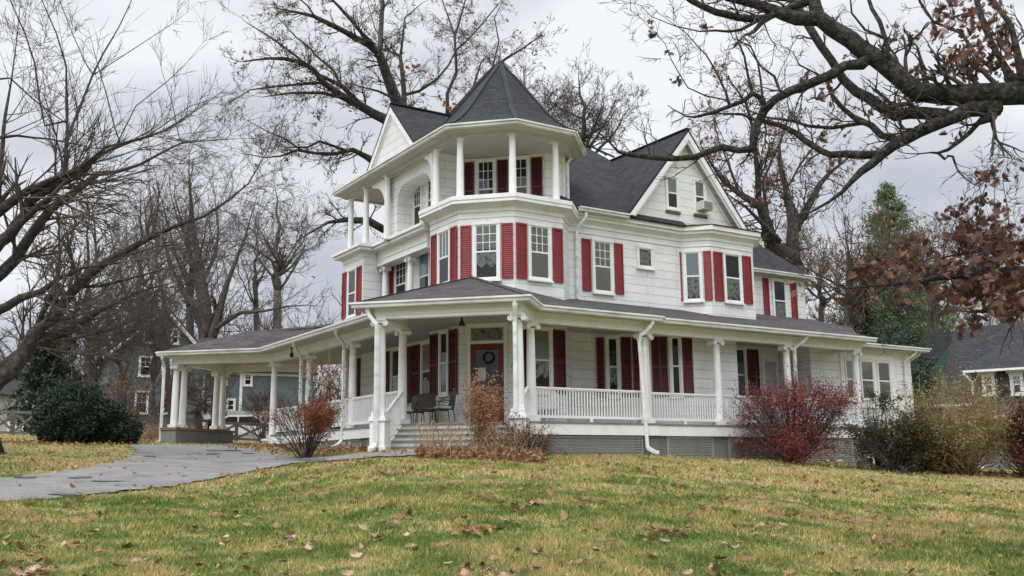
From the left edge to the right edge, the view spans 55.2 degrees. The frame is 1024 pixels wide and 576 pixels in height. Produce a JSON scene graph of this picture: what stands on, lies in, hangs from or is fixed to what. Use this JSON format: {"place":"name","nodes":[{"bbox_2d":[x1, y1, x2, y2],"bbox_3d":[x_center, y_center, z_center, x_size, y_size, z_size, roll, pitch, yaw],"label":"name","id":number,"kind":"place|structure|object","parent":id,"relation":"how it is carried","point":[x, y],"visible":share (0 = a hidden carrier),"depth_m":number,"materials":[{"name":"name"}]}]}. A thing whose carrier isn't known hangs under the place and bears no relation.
{"place":"outdoors","nodes":[
{"label":"outdoors","id":0,"kind":"place"},
{"bbox_2d":[0,445,269,500],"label":"driveway","id":1,"kind":"structure","parent":0,"point":[177,458],"depth_m":20.35,"materials":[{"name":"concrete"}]},
{"bbox_2d":[47,492,74,494],"bbox_3d":[-7.027,3.212,15.316,0.379,0.035,0.456,-1,-10,3],"label":"tar patch","id":2,"kind":"object","parent":1,"relation":"on","point":[61,493],"visible":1,"depth_m":15.27,"materials":[{"name":"grey asphalt"}]},
{"bbox_2d":[264,451,414,467],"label":"path","id":3,"kind":"structure","parent":0,"point":[280,461],"depth_m":23.72,"materials":[{"name":"concrete"}]},
{"bbox_2d":[296,459,322,460],"bbox_3d":[-4.853,4.200,23.987,0.338,0.055,1.908,7,-13,-37],"label":"tar patch","id":4,"kind":"object","parent":3,"relation":"on","point":[309,459],"visible":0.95,"depth_m":24.03,"materials":[{"name":"grey asphalt"}]},
{"bbox_2d":[0,434,1023,575],"bbox_3d":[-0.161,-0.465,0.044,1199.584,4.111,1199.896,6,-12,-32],"label":"lawn","id":5,"kind":"structure","parent":0,"point":[879,476],"depth_m":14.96,"materials":[{"name":"green plant"}]},
{"bbox_2d":[0,366,27,434],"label":"grey house","id":6,"kind":"structure","parent":5,"relation":"on","point":[9,388],"depth_m":62.08,"materials":[{"name":"stone"}]},
{"bbox_2d":[7,418,16,431],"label":"window","id":7,"kind":"structure","parent":6,"relation":"in","point":[10,424],"depth_m":61.93,"materials":[{"name":"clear glass"}]},
{"bbox_2d":[0,410,35,435],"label":"crossbuck fence","id":8,"kind":"object","parent":5,"relation":"on","point":[12,428],"visible":0.7,"depth_m":46.84,"materials":[{"name":"grey wood"}]},
{"bbox_2d":[11,568,26,575],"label":"fallen leaf","id":9,"kind":"object","parent":5,"relation":"on","point":[15,572],"visible":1,"depth_m":8.30,"materials":[{"name":"beige plant"}]},
{"bbox_2d":[25,565,36,572],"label":"fallen leaf","id":10,"kind":"object","parent":5,"relation":"on","point":[33,568],"visible":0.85,"depth_m":8.52,"materials":[{"name":"beige plant"}]},
{"bbox_2d":[0,287,91,435],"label":"dark evergreen","id":11,"kind":"object","parent":5,"relation":"on","point":[44,369],"visible":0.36,"depth_m":51.92,"materials":[{"name":"green plant"}]},
{"bbox_2d":[27,375,147,443],"bbox_3d":[-14.054,4.088,32.457,3.606,2.366,2.694,6,-12,-32],"label":"yew bush","id":12,"kind":"object","parent":5,"relation":"on","point":[56,415],"visible":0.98,"depth_m":31.77,"materials":[{"name":"green plant"}]},
{"bbox_2d":[0,171,175,384],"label":"bare tree","id":13,"kind":"object","parent":5,"relation":"on","point":[87,262],"visible":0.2,"depth_m":77.46,"materials":[{"name":"brown plant"}]},
{"bbox_2d":[44,254,147,399],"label":"young tree","id":14,"kind":"object","parent":5,"relation":"on","point":[95,369],"visible":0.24,"depth_m":51.31,"materials":[{"name":"grey plant"}]},
{"bbox_2d":[68,244,170,408],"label":"young tree","id":15,"kind":"object","parent":5,"relation":"on","point":[119,362],"visible":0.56,"depth_m":49.73,"materials":[{"name":"grey plant"}]},
{"bbox_2d":[96,363,172,431],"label":"garden shrub","id":16,"kind":"object","parent":5,"relation":"on","point":[135,411],"visible":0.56,"depth_m":43.19,"materials":[{"name":"orange plant"}]},
{"bbox_2d":[54,145,231,322],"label":"bare tree","id":17,"kind":"object","parent":5,"relation":"on","point":[139,268],"visible":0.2,"depth_m":81.47,"materials":[{"name":"brown plant"}]},
{"bbox_2d":[139,422,158,439],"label":"ornamental grass","id":18,"kind":"object","parent":5,"relation":"on","point":[153,435],"depth_m":36.97,"materials":[{"name":"plant"}]},
{"bbox_2d":[108,236,199,427],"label":"young tree","id":19,"kind":"object","parent":5,"relation":"on","point":[156,365],"visible":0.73,"depth_m":51.42,"materials":[{"name":"grey plant"}]},
{"bbox_2d":[0,0,313,454],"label":"yard tree","id":20,"kind":"object","parent":5,"relation":"on","point":[36,336],"visible":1,"depth_m":25.99,"materials":[{"name":"grey plant"}]},
{"bbox_2d":[94,140,241,424],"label":"bare tree","id":21,"kind":"object","parent":5,"relation":"on","point":[158,275],"visible":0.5,"depth_m":58.20,"materials":[{"name":"grey plant"}]},
{"bbox_2d":[144,417,210,433],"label":"rail fence","id":22,"kind":"object","parent":5,"relation":"on","point":[167,420],"visible":0.4,"depth_m":46.76,"materials":[{"name":"brown wood"}]},
{"bbox_2d":[110,92,266,335],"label":"bare tree","id":23,"kind":"object","parent":5,"relation":"on","point":[180,219],"visible":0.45,"depth_m":80.51,"materials":[{"name":"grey plant"}]},
{"bbox_2d":[150,363,239,428],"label":"crab apple","id":24,"kind":"object","parent":5,"relation":"on","point":[199,410],"visible":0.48,"depth_m":44.41,"materials":[{"name":"brown plant"}]},
{"bbox_2d":[92,300,317,438],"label":"blue green house","id":25,"kind":"structure","parent":5,"relation":"on","point":[284,385],"depth_m":64.42,"materials":[{"name":"grey wood"}]},
{"bbox_2d":[134,390,148,414],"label":"window","id":26,"kind":"structure","parent":25,"relation":"in","point":[136,390],"depth_m":61.38,"materials":[{"name":"white glass"}]},
{"bbox_2d":[137,356,152,376],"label":"window","id":27,"kind":"structure","parent":25,"relation":"in","point":[146,367],"depth_m":61.76,"materials":[{"name":"clear glass"}]},
{"bbox_2d":[170,328,179,344],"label":"window","id":28,"kind":"structure","parent":25,"relation":"in","point":[174,328],"depth_m":62.92,"materials":[{"name":"clear glass"}]},
{"bbox_2d":[202,398,210,425],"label":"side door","id":29,"kind":"structure","parent":25,"relation":"in","point":[205,417],"depth_m":63.49,"materials":[{"name":"white"}]},
{"bbox_2d":[226,398,235,410],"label":"window","id":30,"kind":"structure","parent":25,"relation":"in","point":[233,401],"depth_m":64.36,"materials":[{"name":"clear glass"}]},
{"bbox_2d":[243,375,252,386],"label":"window","id":31,"kind":"structure","parent":25,"relation":"in","point":[247,379],"depth_m":65.09,"materials":[{"name":"clear glass"}]},
{"bbox_2d":[127,153,331,341],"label":"bare oak","id":32,"kind":"object","parent":5,"relation":"on","point":[200,316],"visible":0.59,"depth_m":79.06,"materials":[{"name":"grey plant"}]},
{"bbox_2d":[204,415,268,435],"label":"parked car","id":33,"kind":"object","parent":5,"relation":"on","point":[241,418],"visible":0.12,"depth_m":59.29,"materials":[{"name":"white paint"}]},
{"bbox_2d":[207,421,280,440],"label":"crossbuck fence","id":34,"kind":"object","parent":5,"relation":"on","point":[236,424],"visible":0.4,"depth_m":47.32,"materials":[{"name":"brown wood"}]},
{"bbox_2d":[214,176,316,337],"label":"bare tree","id":35,"kind":"object","parent":5,"relation":"on","point":[255,280],"visible":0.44,"depth_m":86.98,"materials":[{"name":"brown plant"}]},
{"bbox_2d":[237,375,295,441],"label":"garden shrub","id":36,"kind":"object","parent":5,"relation":"on","point":[264,398],"visible":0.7,"depth_m":45.13,"materials":[{"name":"brown plant"}]},
{"bbox_2d":[201,142,356,328],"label":"bare tree","id":37,"kind":"object","parent":5,"relation":"on","point":[279,266],"visible":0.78,"depth_m":79.12,"materials":[{"name":"grey plant"}]},
{"bbox_2d":[250,356,351,459],"bbox_3d":[-5.389,3.108,25.261,2.780,2.769,2.445,6,-12,-32],"label":"azalea","id":38,"kind":"object","parent":5,"relation":"on","point":[319,419],"visible":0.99,"depth_m":25.05,"materials":[{"name":"brown plant"}]},
{"bbox_2d":[289,365,347,444],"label":"garden shrub","id":39,"kind":"object","parent":5,"relation":"on","point":[318,388],"visible":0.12,"depth_m":42.88,"materials":[{"name":"brown plant"}]},
{"bbox_2d":[339,570,352,575],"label":"fallen leaf","id":40,"kind":"object","parent":5,"relation":"on","point":[348,573],"visible":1,"depth_m":8.38,"materials":[{"name":"beige plant"}]},
{"bbox_2d":[350,550,362,557],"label":"fallen leaf","id":41,"kind":"object","parent":5,"relation":"on","point":[357,554],"visible":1,"depth_m":9.30,"materials":[{"name":"beige plant"}]},
{"bbox_2d":[198,0,566,264],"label":"tall oak","id":42,"kind":"object","parent":5,"relation":"on","point":[350,98],"visible":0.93,"depth_m":47.27,"materials":[{"name":"brown plant"}]},
{"bbox_2d":[397,412,460,449],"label":"dry grass clump","id":43,"kind":"object","parent":5,"relation":"on","point":[415,437],"visible":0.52,"depth_m":22.63,"materials":[{"name":"plant"}]},
{"bbox_2d":[459,568,471,574],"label":"fallen leaf","id":44,"kind":"object","parent":5,"relation":"on","point":[464,571],"visible":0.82,"depth_m":8.30,"materials":[{"name":"beige plant"}]},
{"bbox_2d":[408,420,566,462],"bbox_3d":[-0.540,3.517,22.380,3.785,1.030,1.984,0,-10,-4],"label":"dry grass clump","id":45,"kind":"object","parent":5,"relation":"on","point":[463,452],"visible":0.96,"depth_m":22.18,"materials":[{"name":"plant"}]},
{"bbox_2d":[482,419,525,450],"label":"dry perennial","id":46,"kind":"object","parent":5,"relation":"on","point":[505,440],"visible":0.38,"depth_m":22.58,"materials":[{"name":"plant"}]},
{"bbox_2d":[0,445,1023,575],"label":"fallen leaves","id":47,"kind":"object","parent":5,"relation":"on","point":[91,516],"visible":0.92,"depth_m":15.27,"materials":[{"name":"beige plant"}]},
{"bbox_2d":[0,208,1023,460],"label":"distant woods","id":48,"kind":"object","parent":5,"relation":"on","point":[268,326],"visible":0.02,"depth_m":81.93,"materials":[{"name":"brown plant"}]},
{"bbox_2d":[0,438,1023,477],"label":"leaf drift","id":49,"kind":"object","parent":5,"relation":"on","point":[365,449],"visible":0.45,"depth_m":29.75,"materials":[{"name":"brown plant"}]},
{"bbox_2d":[450,45,602,123],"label":"fine twigged tree","id":50,"kind":"object","parent":5,"relation":"on","point":[534,94],"visible":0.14,"depth_m":62.23,"materials":[{"name":"brown plant"}]},
{"bbox_2d":[494,412,563,459],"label":"shrub","id":51,"kind":"object","parent":5,"relation":"on","point":[545,446],"visible":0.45,"depth_m":23.12,"materials":[{"name":"brown plant"}]},
{"bbox_2d":[155,60,931,464],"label":"victorian house","id":52,"kind":"structure","parent":5,"relation":"on","point":[525,244],"depth_m":30.60,"materials":[{"name":"white wood"}]},
{"bbox_2d":[344,266,357,319],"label":"window","id":53,"kind":"structure","parent":52,"relation":"in","point":[351,273],"depth_m":34.37,"materials":[{"name":"clear glass"}]},
{"bbox_2d":[390,347,398,397],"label":"window","id":54,"kind":"structure","parent":52,"relation":"in","point":[394,352],"depth_m":33.09,"materials":[{"name":"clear glass"}]},
{"bbox_2d":[394,262,407,292],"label":"window","id":55,"kind":"structure","parent":52,"relation":"in","point":[400,270],"depth_m":33.42,"materials":[{"name":"clear glass"}]},
{"bbox_2d":[407,395,424,423],"bbox_3d":[-2.885,3.559,28.503,0.588,0.965,0.576,-8,-13,36],"label":"patio chair","id":56,"kind":"object","parent":52,"relation":"on","point":[413,405],"visible":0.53,"depth_m":28.74,"materials":[{"name":"brown metal"}]},
{"bbox_2d":[412,185,421,225],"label":"window","id":57,"kind":"structure","parent":52,"relation":"in","point":[417,199],"depth_m":32.74,"materials":[{"name":"clear glass"}]},
{"bbox_2d":[417,252,429,287],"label":"window","id":58,"kind":"structure","parent":52,"relation":"in","point":[423,261],"depth_m":32.02,"materials":[{"name":"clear glass"}]},
{"bbox_2d":[420,340,429,393],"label":"window","id":59,"kind":"structure","parent":52,"relation":"in","point":[424,345],"depth_m":31.25,"materials":[{"name":"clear glass"}]},
{"bbox_2d":[414,408,436,422],"bbox_3d":[-2.365,3.535,26.898,0.505,0.432,0.405,6,-12,-32],"label":"side table","id":60,"kind":"object","parent":52,"relation":"on","point":[422,409],"visible":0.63,"depth_m":26.81,"materials":[{"name":"black metal"}]},
{"bbox_2d":[416,393,436,422],"bbox_3d":[-2.457,3.474,28.058,0.588,0.966,0.576,0,-10,-3],"label":"patio chair","id":61,"kind":"object","parent":52,"relation":"on","point":[425,400],"visible":0.7,"depth_m":28.31,"materials":[{"name":"brown metal"}]},
{"bbox_2d":[426,181,430,207],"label":"window","id":62,"kind":"structure","parent":52,"relation":"in","point":[428,184],"depth_m":32.06,"materials":[{"name":"clear glass"}]},
{"bbox_2d":[436,329,449,397],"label":"window","id":63,"kind":"structure","parent":52,"relation":"in","point":[443,335],"depth_m":28.72,"materials":[{"name":"clear glass"}]},
{"bbox_2d":[436,226,450,283],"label":"window","id":64,"kind":"structure","parent":52,"relation":"in","point":[443,236],"depth_m":29.29,"materials":[{"name":"clear glass"}]},
{"bbox_2d":[432,390,456,422],"bbox_3d":[-1.869,3.294,27.092,0.577,0.965,0.587,3,-11,-21],"label":"patio chair","id":65,"kind":"object","parent":52,"relation":"on","point":[451,400],"visible":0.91,"depth_m":27.02,"materials":[{"name":"brown metal"}]},
{"bbox_2d":[475,158,496,194],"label":"window","id":66,"kind":"structure","parent":52,"relation":"in","point":[485,169],"depth_m":31.07,"materials":[{"name":"clear glass"}]},
{"bbox_2d":[472,221,501,281],"bbox_3d":[-0.750,-1.055,28.391,0.880,1.780,0.101,-3,-10,12],"label":"window","id":67,"kind":"structure","parent":52,"relation":"in","point":[485,235],"depth_m":28.43,"materials":[{"name":"white glass"}]},
{"bbox_2d":[471,343,503,421],"bbox_3d":[-0.698,2.710,27.747,0.956,2.280,0.118,-2,-10,8],"label":"front door","id":68,"kind":"structure","parent":52,"relation":"in","point":[488,358],"depth_m":27.82,"materials":[{"name":"red paint"}]},
{"bbox_2d":[516,155,529,193],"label":"window","id":69,"kind":"structure","parent":52,"relation":"in","point":[522,162],"depth_m":30.81,"materials":[{"name":"clear glass"}]},
{"bbox_2d":[527,222,553,282],"bbox_3d":[0.830,-1.035,28.703,0.880,1.740,0.101,6,-12,-32],"label":"window","id":70,"kind":"structure","parent":52,"relation":"in","point":[539,235],"depth_m":28.73,"materials":[{"name":"white glass"}]},
{"bbox_2d":[534,326,552,394],"bbox_3d":[0.853,2.079,28.136,0.840,1.970,0.101,6,-12,-32],"label":"window","id":71,"kind":"structure","parent":52,"relation":"in","point":[543,336],"depth_m":28.23,"materials":[{"name":"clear glass"}]},
{"bbox_2d":[540,390,556,420],"bbox_3d":[1.069,3.326,27.789,0.619,1.091,0.543,1,-10,-9],"label":"round back chair","id":72,"kind":"object","parent":52,"relation":"on","point":[550,405],"visible":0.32,"depth_m":28.03,"materials":[{"name":"white paint"}]},
{"bbox_2d":[591,238,615,295],"bbox_3d":[2.892,-0.667,31.002,0.890,1.790,0.101,6,-12,-32],"label":"window","id":73,"kind":"structure","parent":52,"relation":"in","point":[602,250],"depth_m":31.03,"materials":[{"name":"white glass"}]},
{"bbox_2d":[604,335,622,398],"bbox_3d":[3.129,2.441,30.274,0.513,1.970,0.101,0,-10,-1],"label":"window","id":74,"kind":"structure","parent":52,"relation":"in","point":[612,342],"depth_m":30.31,"materials":[{"name":"clear glass"}]},
{"bbox_2d":[636,245,655,270],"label":"window","id":75,"kind":"structure","parent":52,"relation":"in","point":[644,254],"depth_m":32.06,"materials":[{"name":"clear glass"}]},
{"bbox_2d":[648,340,652,398],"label":"window","id":76,"kind":"structure","parent":52,"relation":"in","point":[649,343],"depth_m":30.31,"materials":[{"name":"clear glass"}]},
{"bbox_2d":[665,174,681,211],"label":"window","id":77,"kind":"structure","parent":52,"relation":"in","point":[672,194],"depth_m":32.98,"materials":[{"name":"clear glass"}]},
{"bbox_2d":[668,336,683,398],"bbox_3d":[5.074,2.425,30.294,0.466,1.970,0.101,0,-10,-1],"label":"window","id":78,"kind":"structure","parent":52,"relation":"in","point":[674,343],"depth_m":30.32,"materials":[{"name":"clear glass"}]},
{"bbox_2d":[682,250,704,302],"bbox_3d":[6.043,-0.391,32.711,0.691,1.790,0.101,-3,-10,12],"label":"window","id":79,"kind":"structure","parent":52,"relation":"in","point":[692,259],"depth_m":32.74,"materials":[{"name":"clear glass"}]},
{"bbox_2d":[692,178,708,215],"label":"window","id":80,"kind":"structure","parent":52,"relation":"in","point":[696,187],"depth_m":33.64,"materials":[{"name":"clear glass"}]},
{"bbox_2d":[722,251,745,305],"bbox_3d":[7.495,-0.329,33.133,0.908,1.790,0.101,6,-12,-32],"label":"window","id":81,"kind":"structure","parent":52,"relation":"in","point":[732,262],"depth_m":33.17,"materials":[{"name":"clear glass"}]},
{"bbox_2d":[736,346,748,403],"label":"window","id":82,"kind":"structure","parent":52,"relation":"in","point":[741,351],"depth_m":33.68,"materials":[{"name":"clear glass"}]},
{"bbox_2d":[760,355,780,425],"bbox_3d":[9.080,3.647,34.285,0.840,2.600,0.046,6,-12,-32],"label":"side door","id":83,"kind":"structure","parent":52,"relation":"in","point":[769,362],"depth_m":34.35,"materials":[{"name":"white glass"}]},
{"bbox_2d":[771,278,788,316],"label":"window","id":84,"kind":"structure","parent":52,"relation":"in","point":[779,293],"depth_m":37.94,"materials":[{"name":"clear glass"}]},
{"bbox_2d":[844,358,858,399],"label":"window","id":85,"kind":"structure","parent":52,"relation":"in","point":[847,361],"depth_m":34.55,"materials":[{"name":"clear glass"}]},
{"bbox_2d":[859,359,876,400],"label":"window","id":86,"kind":"structure","parent":52,"relation":"in","point":[866,367],"depth_m":35.08,"materials":[{"name":"clear glass"}]},
{"bbox_2d":[875,360,892,400],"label":"window","id":87,"kind":"structure","parent":52,"relation":"in","point":[883,368],"depth_m":35.60,"materials":[{"name":"clear glass"}]},
{"bbox_2d":[527,38,650,156],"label":"fine twigged tree","id":88,"kind":"object","parent":5,"relation":"on","point":[584,130],"visible":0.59,"depth_m":56.41,"materials":[{"name":"brown plant"}]},
{"bbox_2d":[679,51,887,302],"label":"forked oak","id":89,"kind":"object","parent":5,"relation":"on","point":[759,202],"visible":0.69,"depth_m":45.20,"materials":[{"name":"brown plant"}]},
{"bbox_2d":[714,352,872,465],"bbox_3d":[8.348,3.712,28.785,4.095,3.677,4.559,6,-12,-32],"label":"burning bush","id":90,"kind":"object","parent":5,"relation":"on","point":[793,445],"visible":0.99,"depth_m":28.44,"materials":[{"name":"red plant"}]},
{"bbox_2d":[569,0,1023,358],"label":"foreground oak","id":91,"kind":"object","parent":5,"relation":"on","point":[984,102],"visible":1,"depth_m":11.69,"materials":[{"name":"brown plant"}]},
{"bbox_2d":[781,213,885,460],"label":"autumn tree","id":92,"kind":"object","parent":5,"relation":"on","point":[822,301],"visible":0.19,"depth_m":59.49,"materials":[{"name":"brown plant"}]},
{"bbox_2d":[756,167,951,460],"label":"autumn tree","id":93,"kind":"object","parent":5,"relation":"on","point":[848,306],"visible":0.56,"depth_m":47.22,"materials":[{"name":"brown plant"}]},
{"bbox_2d":[833,283,884,463],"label":"evergreen","id":94,"kind":"object","parent":5,"relation":"on","point":[861,329],"visible":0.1,"depth_m":52.82,"materials":[{"name":"green plant"}]},
{"bbox_2d":[849,386,920,469],"bbox_3d":[11.091,4.198,29.311,2.168,2.584,2.041,6,-12,-32],"label":"olive shrub","id":95,"kind":"object","parent":5,"relation":"on","point":[881,400],"visible":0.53,"depth_m":29.26,"materials":[{"name":"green plant"}]},
{"bbox_2d":[834,391,951,474],"bbox_3d":[11.165,4.580,28.819,2.919,3.058,3.042,6,-12,-32],"label":"olive shrub","id":96,"kind":"object","parent":5,"relation":"on","point":[907,432],"visible":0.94,"depth_m":28.38,"materials":[{"name":"green plant"}]},
{"bbox_2d":[824,181,967,346],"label":"white pine","id":97,"kind":"object","parent":5,"relation":"on","point":[890,195],"visible":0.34,"depth_m":58.03,"materials":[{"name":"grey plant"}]},
{"bbox_2d":[862,304,942,464],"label":"holly tree","id":98,"kind":"object","parent":5,"relation":"on","point":[892,340],"visible":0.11,"depth_m":42.37,"materials":[{"name":"green plant"}]},
{"bbox_2d":[891,412,972,470],"bbox_3d":[12.519,4.766,29.586,2.457,2.102,2.506,6,-12,-32],"label":"olive shrub","id":99,"kind":"object","parent":5,"relation":"on","point":[942,456],"visible":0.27,"depth_m":29.06,"materials":[{"name":"green plant"}]},
{"bbox_2d":[842,191,1023,389],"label":"autumn tree","id":100,"kind":"object","parent":5,"relation":"on","point":[926,286],"visible":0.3,"depth_m":50.58,"materials":[{"name":"brown plant"}]},
{"bbox_2d":[885,362,1023,475],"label":"forsythia","id":101,"kind":"object","parent":5,"relation":"on","point":[974,430],"visible":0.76,"depth_m":28.67,"materials":[{"name":"plant"}]},
{"bbox_2d":[911,322,1023,469],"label":"green house","id":102,"kind":"structure","parent":5,"relation":"on","point":[983,353],"depth_m":41.36,"materials":[{"name":"grey stone"}]},
{"bbox_2d":[981,373,995,396],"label":"window","id":103,"kind":"structure","parent":102,"relation":"in","point":[990,375],"depth_m":39.17,"materials":[{"name":"clear glass"}]},
{"bbox_2d":[1008,372,1023,395],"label":"window","id":104,"kind":"structure","parent":102,"relation":"in","point":[1019,376],"depth_m":38.55,"materials":[{"name":"clear glass"}]},
{"bbox_2d":[925,202,1023,324],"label":"autumn tree","id":105,"kind":"object","parent":5,"relation":"on","point":[1000,322],"visible":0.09,"depth_m":52.64,"materials":[{"name":"brown plant"}]},
{"bbox_2d":[962,378,1023,477],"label":"dark red shrub","id":106,"kind":"object","parent":5,"relation":"on","point":[1017,455],"visible":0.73,"depth_m":28.27,"materials":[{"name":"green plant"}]},
{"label":"flower bed soil","id":107,"kind":"structure","parent":5,"relation":"on","visible":0},
{"bbox_2d":[457,368,512,450],"bbox_3d":[-0.755,2.901,23.139,1.515,2.343,1.844,6,-12,-32],"label":"dry perennial","id":108,"kind":"object","parent":107,"relation":"on","point":[484,414],"visible":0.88,"depth_m":22.87,"materials":[{"name":"brown plant"}]},
{"bbox_2d":[0,0,1023,460],"label":"sky","id":109,"kind":"structure","parent":0,"point":[920,176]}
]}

